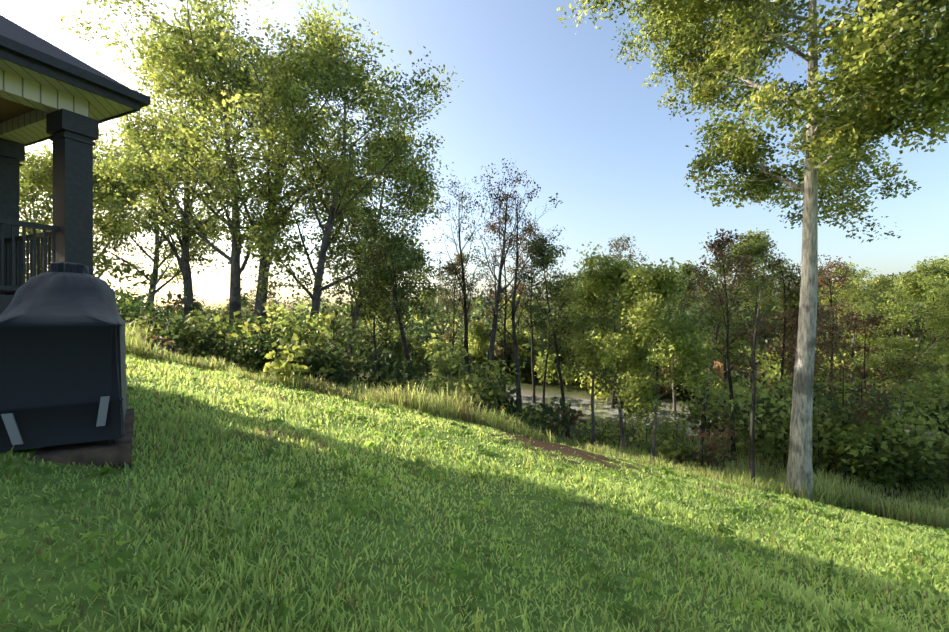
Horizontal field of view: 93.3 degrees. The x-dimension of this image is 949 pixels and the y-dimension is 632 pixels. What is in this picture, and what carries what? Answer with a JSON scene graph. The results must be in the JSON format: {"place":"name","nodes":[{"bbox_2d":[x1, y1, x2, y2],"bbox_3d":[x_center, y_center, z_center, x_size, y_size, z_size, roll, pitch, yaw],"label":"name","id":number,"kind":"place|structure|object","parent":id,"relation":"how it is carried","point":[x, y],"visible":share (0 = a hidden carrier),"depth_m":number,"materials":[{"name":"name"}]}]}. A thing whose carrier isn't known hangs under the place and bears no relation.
{"place":"outdoors","nodes":[
{"label":"outdoors","id":0,"kind":"place"},
{"bbox_2d":[0,351,948,631],"bbox_3d":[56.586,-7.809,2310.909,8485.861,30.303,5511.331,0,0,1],"label":"ground","id":1,"kind":"structure","parent":0,"point":[98,605],"depth_m":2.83,"materials":[{"name":"green plant"}]},
{"bbox_2d":[0,15,150,313],"bbox_3d":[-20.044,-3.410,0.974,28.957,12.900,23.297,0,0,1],"label":"porch","id":2,"kind":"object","parent":1,"relation":"on","point":[66,103],"depth_m":6.97,"materials":[{"name":"grey wood"}]},
{"bbox_2d":[19,141,139,275],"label":"tree","id":3,"kind":"object","parent":1,"relation":"on","point":[44,189],"visible":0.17,"depth_m":30.45,"materials":[{"name":"green plant"}]},
{"bbox_2d":[28,408,133,467],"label":"patio slab","id":4,"kind":"structure","parent":1,"relation":"on","point":[103,452],"depth_m":3.25,"materials":[{"name":"concrete"}]},
{"bbox_2d":[0,262,128,451],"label":"covered grill","id":5,"kind":"object","parent":4,"relation":"on","point":[63,380],"visible":1,"depth_m":3.21,"materials":[{"name":"black fabric"}]},
{"bbox_2d":[19,137,177,279],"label":"tree","id":6,"kind":"object","parent":1,"relation":"on","point":[48,204],"visible":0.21,"depth_m":31.90,"materials":[{"name":"green plant"}]},
{"bbox_2d":[37,69,247,310],"bbox_3d":[-23.886,-6.988,34.542,14.326,20.212,13.663,0,0,1],"label":"tree","id":7,"kind":"object","parent":1,"relation":"on","point":[156,260],"visible":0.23,"depth_m":32.88,"materials":[{"name":"green plant"}]},
{"bbox_2d":[60,0,322,315],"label":"tree","id":8,"kind":"object","parent":1,"relation":"on","point":[183,260],"visible":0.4,"depth_m":26.62,"materials":[{"name":"green plant"}]},
{"bbox_2d":[95,0,335,328],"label":"tree","id":9,"kind":"object","parent":1,"relation":"on","point":[236,294],"visible":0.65,"depth_m":25.24,"materials":[{"name":"green plant"}]},
{"bbox_2d":[220,305,244,319],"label":"tree","id":10,"kind":"object","parent":1,"relation":"on","point":[224,313],"visible":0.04,"depth_m":75.38,"materials":[{"name":"green plant"}]},
{"bbox_2d":[226,295,254,324],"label":"tree","id":11,"kind":"object","parent":1,"relation":"on","point":[244,303],"visible":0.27,"depth_m":84.02,"materials":[{"name":"green plant"}]},
{"bbox_2d":[241,308,278,330],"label":"tree","id":12,"kind":"object","parent":1,"relation":"on","point":[252,313],"visible":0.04,"depth_m":65.44,"materials":[{"name":"green plant"}]},
{"bbox_2d":[244,289,280,317],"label":"tree","id":13,"kind":"object","parent":1,"relation":"on","point":[270,296],"visible":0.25,"depth_m":103.44,"materials":[{"name":"green plant"}]},
{"bbox_2d":[140,0,402,339],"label":"tree","id":14,"kind":"object","parent":1,"relation":"on","point":[271,220],"visible":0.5,"depth_m":24.19,"materials":[{"name":"green plant"}]},
{"bbox_2d":[266,303,290,320],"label":"tree","id":15,"kind":"object","parent":1,"relation":"on","point":[274,306],"visible":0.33,"depth_m":80.31,"materials":[{"name":"green plant"}]},
{"bbox_2d":[195,23,463,339],"bbox_3d":[-7.108,-5.806,26.048,13.104,21.842,13.235,0,0,1],"label":"tree","id":16,"kind":"object","parent":1,"relation":"on","point":[289,133],"visible":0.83,"depth_m":24.21,"materials":[{"name":"green plant"}]},
{"bbox_2d":[284,121,447,379],"bbox_3d":[-6.714,-3.736,30.436,10.104,19.757,10.103,0,0,1],"label":"tree","id":17,"kind":"object","parent":1,"relation":"on","point":[424,202],"visible":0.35,"depth_m":28.67,"materials":[{"name":"green plant"}]},
{"bbox_2d":[343,249,408,363],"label":"tree","id":18,"kind":"object","parent":1,"relation":"on","point":[387,338],"visible":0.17,"depth_m":31.01,"materials":[{"name":"green plant"}]},
{"bbox_2d":[353,196,430,389],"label":"tree","id":19,"kind":"object","parent":1,"relation":"on","point":[370,227],"visible":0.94,"depth_m":20.79,"materials":[{"name":"green plant"}]},
{"bbox_2d":[342,232,444,362],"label":"tree","id":20,"kind":"object","parent":1,"relation":"on","point":[398,349],"visible":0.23,"depth_m":31.74,"materials":[{"name":"green plant"}]},
{"bbox_2d":[410,286,446,337],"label":"tree","id":21,"kind":"object","parent":1,"relation":"on","point":[429,302],"visible":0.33,"depth_m":64.88,"materials":[{"name":"green plant"}]},
{"bbox_2d":[427,294,449,325],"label":"tree","id":22,"kind":"object","parent":1,"relation":"on","point":[431,307],"visible":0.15,"depth_m":69.24,"materials":[{"name":"green plant"}]},
{"bbox_2d":[440,287,457,301],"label":"tree","id":23,"kind":"object","parent":1,"relation":"on","point":[445,292],"visible":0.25,"depth_m":107.52,"materials":[{"name":"green plant"}]},
{"bbox_2d":[417,174,495,390],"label":"tree","id":24,"kind":"object","parent":1,"relation":"on","point":[465,308],"visible":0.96,"depth_m":29.91,"materials":[{"name":"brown plant"}]},
{"bbox_2d":[431,252,481,382],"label":"tree","id":25,"kind":"object","parent":1,"relation":"on","point":[445,300],"visible":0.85,"depth_m":33.24,"materials":[{"name":"green plant"}]},
{"bbox_2d":[0,359,948,631],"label":"lawn weeds","id":26,"kind":"object","parent":1,"relation":"on","point":[352,505],"visible":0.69,"depth_m":3.46,"materials":[{"name":"green plant"}]},
{"bbox_2d":[462,318,490,363],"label":"tree","id":27,"kind":"object","parent":1,"relation":"on","point":[476,338],"visible":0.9,"depth_m":47.10,"materials":[{"name":"green plant"}]},
{"bbox_2d":[29,255,948,481],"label":"bushes","id":28,"kind":"object","parent":1,"relation":"on","point":[326,319],"visible":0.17,"depth_m":19.81,"materials":[{"name":"green plant"}]},
{"bbox_2d":[478,212,532,403],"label":"tree","id":29,"kind":"object","parent":1,"relation":"on","point":[505,298],"visible":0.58,"depth_m":31.63,"materials":[{"name":"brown plant"}]},
{"bbox_2d":[456,182,562,408],"bbox_3d":[1.925,-0.299,24.833,6.108,14.347,4.817,0,0,-33],"label":"tree","id":30,"kind":"object","parent":1,"relation":"on","point":[517,376],"visible":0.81,"depth_m":25.24,"materials":[{"name":"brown plant"}]},
{"bbox_2d":[460,158,564,389],"bbox_3d":[2.176,-1.504,26.207,6.218,15.880,5.348,0,0,-33],"label":"tree","id":31,"kind":"object","parent":1,"relation":"on","point":[497,309],"visible":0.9,"depth_m":25.94,"materials":[{"name":"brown plant"}]},
{"bbox_2d":[493,294,542,347],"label":"tree","id":32,"kind":"object","parent":1,"relation":"on","point":[526,337],"visible":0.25,"depth_m":47.33,"materials":[{"name":"green plant"}]},
{"bbox_2d":[95,273,947,485],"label":"bushes","id":33,"kind":"object","parent":1,"relation":"on","point":[357,360],"visible":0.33,"depth_m":16.58,"materials":[{"name":"green plant"}]},
{"bbox_2d":[504,282,541,302],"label":"tree","id":34,"kind":"object","parent":1,"relation":"on","point":[520,287],"visible":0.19,"depth_m":98.17,"materials":[{"name":"green plant"}]},
{"bbox_2d":[109,282,948,491],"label":"bushes","id":35,"kind":"object","parent":1,"relation":"on","point":[547,417],"visible":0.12,"depth_m":17.92,"materials":[{"name":"green plant"}]},
{"bbox_2d":[503,222,562,402],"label":"tree","id":36,"kind":"object","parent":1,"relation":"on","point":[533,374],"visible":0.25,"depth_m":35.73,"materials":[{"name":"green plant"}]},
{"bbox_2d":[125,320,948,529],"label":"tall grass","id":37,"kind":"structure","parent":1,"relation":"on","point":[864,500],"depth_m":13.73,"materials":[{"name":"green plant"}]},
{"bbox_2d":[129,270,948,374],"bbox_3d":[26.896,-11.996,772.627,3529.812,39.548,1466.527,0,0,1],"label":"forest canopy","id":38,"kind":"object","parent":1,"relation":"on","point":[474,314],"visible":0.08,"depth_m":56.35,"materials":[{"name":"green plant"}]},
{"bbox_2d":[516,233,583,439],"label":"tree","id":39,"kind":"object","parent":1,"relation":"on","point":[545,250],"visible":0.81,"depth_m":25.13,"materials":[{"name":"green plant"}]},
{"bbox_2d":[529,269,584,410],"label":"tree","id":40,"kind":"object","parent":1,"relation":"on","point":[552,287],"visible":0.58,"depth_m":29.79,"materials":[{"name":"green plant"}]},
{"bbox_2d":[539,283,633,445],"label":"tree","id":41,"kind":"object","parent":1,"relation":"on","point":[569,329],"visible":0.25,"depth_m":21.40,"materials":[{"name":"green plant"}]},
{"bbox_2d":[581,234,648,407],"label":"tree","id":42,"kind":"object","parent":1,"relation":"on","point":[619,245],"visible":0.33,"depth_m":33.85,"materials":[{"name":"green plant"}]},
{"bbox_2d":[557,242,680,450],"bbox_3d":[5.208,1.394,17.088,4.238,8.192,4.231,0,0,1],"label":"tree","id":43,"kind":"object","parent":1,"relation":"on","point":[595,285],"visible":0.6,"depth_m":16.71,"materials":[{"name":"green plant"}]},
{"bbox_2d":[595,260,724,460],"bbox_3d":[6.184,1.809,15.057,4.017,7.239,3.712,0,0,1],"label":"tree","id":44,"kind":"object","parent":1,"relation":"on","point":[648,288],"visible":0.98,"depth_m":14.54,"materials":[{"name":"green plant"}]},
{"bbox_2d":[647,260,738,420],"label":"tree","id":45,"kind":"object","parent":1,"relation":"on","point":[685,297],"visible":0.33,"depth_m":30.34,"materials":[{"name":"green plant"}]},
{"bbox_2d":[687,238,742,431],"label":"tree","id":46,"kind":"object","parent":1,"relation":"on","point":[725,373],"visible":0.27,"depth_m":28.10,"materials":[{"name":"brown plant"}]},
{"bbox_2d":[588,439,851,508],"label":"tall grass tufts","id":47,"kind":"object","parent":1,"relation":"on","point":[742,477],"visible":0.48,"depth_m":13.25,"materials":[{"name":"green plant"}]},
{"bbox_2d":[688,228,778,469],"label":"tree","id":48,"kind":"object","parent":1,"relation":"on","point":[721,245],"visible":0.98,"depth_m":18.63,"materials":[{"name":"green plant"}]},
{"bbox_2d":[721,266,783,325],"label":"tree","id":49,"kind":"object","parent":1,"relation":"on","point":[747,294],"visible":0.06,"depth_m":48.44,"materials":[{"name":"green plant"}]},
{"bbox_2d":[557,0,948,502],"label":"tall tree","id":50,"kind":"object","parent":1,"relation":"on","point":[876,69],"visible":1,"depth_m":12.53,"materials":[{"name":"green plant"}]},
{"bbox_2d":[688,227,819,443],"bbox_3d":[14.032,1.198,23.192,5.237,11.180,6.710,0,0,20],"label":"tree","id":51,"kind":"object","parent":1,"relation":"on","point":[761,245],"visible":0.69,"depth_m":21.64,"materials":[{"name":"green plant"}]},
{"bbox_2d":[737,285,775,486],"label":"snag tree","id":52,"kind":"object","parent":1,"relation":"on","point":[752,451],"visible":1,"depth_m":13.08,"materials":[{"name":"brown plant"}]},
{"bbox_2d":[725,240,791,382],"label":"tree","id":53,"kind":"object","parent":1,"relation":"on","point":[757,330],"visible":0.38,"depth_m":29.08,"materials":[{"name":"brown plant"}]},
{"bbox_2d":[750,252,828,448],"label":"tree","id":54,"kind":"object","parent":1,"relation":"on","point":[781,332],"visible":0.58,"depth_m":21.03,"materials":[{"name":"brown plant"}]},
{"bbox_2d":[770,297,845,407],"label":"tree","id":55,"kind":"object","parent":1,"relation":"on","point":[818,326],"visible":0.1,"depth_m":22.25,"materials":[{"name":"green plant"}]},
{"bbox_2d":[771,269,849,355],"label":"tree","id":56,"kind":"object","parent":1,"relation":"on","point":[824,304],"visible":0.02,"depth_m":35.48,"materials":[{"name":"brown plant"}]},
{"bbox_2d":[770,290,857,462],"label":"tree","id":57,"kind":"object","parent":1,"relation":"on","point":[816,370],"visible":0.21,"depth_m":20.49,"materials":[{"name":"green plant"}]},
{"bbox_2d":[815,255,874,392],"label":"tree","id":58,"kind":"object","parent":1,"relation":"on","point":[831,265],"visible":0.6,"depth_m":26.77,"materials":[{"name":"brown plant"}]},
{"bbox_2d":[815,262,901,387],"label":"tree","id":59,"kind":"object","parent":1,"relation":"on","point":[881,279],"visible":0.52,"depth_m":31.98,"materials":[{"name":"green plant"}]},
{"bbox_2d":[828,289,895,348],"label":"tree","id":60,"kind":"object","parent":1,"relation":"on","point":[853,313],"visible":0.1,"depth_m":36.23,"materials":[{"name":"green plant"}]},
{"bbox_2d":[816,307,917,415],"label":"tree","id":61,"kind":"object","parent":1,"relation":"on","point":[872,321],"visible":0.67,"depth_m":22.33,"materials":[{"name":"green plant"}]},
{"bbox_2d":[870,292,921,341],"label":"tree","id":62,"kind":"object","parent":1,"relation":"on","point":[895,331],"visible":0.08,"depth_m":42.74,"materials":[{"name":"green plant"}]},
{"bbox_2d":[849,256,948,427],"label":"tree","id":63,"kind":"object","parent":1,"relation":"on","point":[911,286],"visible":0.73,"depth_m":22.75,"materials":[{"name":"green plant"}]},
{"bbox_2d":[863,273,948,430],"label":"tree","id":64,"kind":"object","parent":1,"relation":"on","point":[942,295],"visible":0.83,"depth_m":21.02,"materials":[{"name":"green plant"}]},
{"bbox_2d":[884,270,934,310],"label":"tree","id":65,"kind":"object","parent":1,"relation":"on","point":[892,275],"depth_m":62.18,"materials":[{"name":"green plant"}]},
{"bbox_2d":[912,255,948,339],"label":"tree","id":66,"kind":"object","parent":1,"relation":"on","point":[940,259],"visible":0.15,"depth_m":30.65,"materials":[{"name":"green plant"}]},
{"bbox_2d":[0,0,948,309],"label":"sky","id":67,"kind":"structure","parent":0,"point":[583,125],"materials":[{"name":"blue"}]},
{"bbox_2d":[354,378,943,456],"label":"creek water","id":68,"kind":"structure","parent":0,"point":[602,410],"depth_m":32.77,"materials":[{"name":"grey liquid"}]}
]}

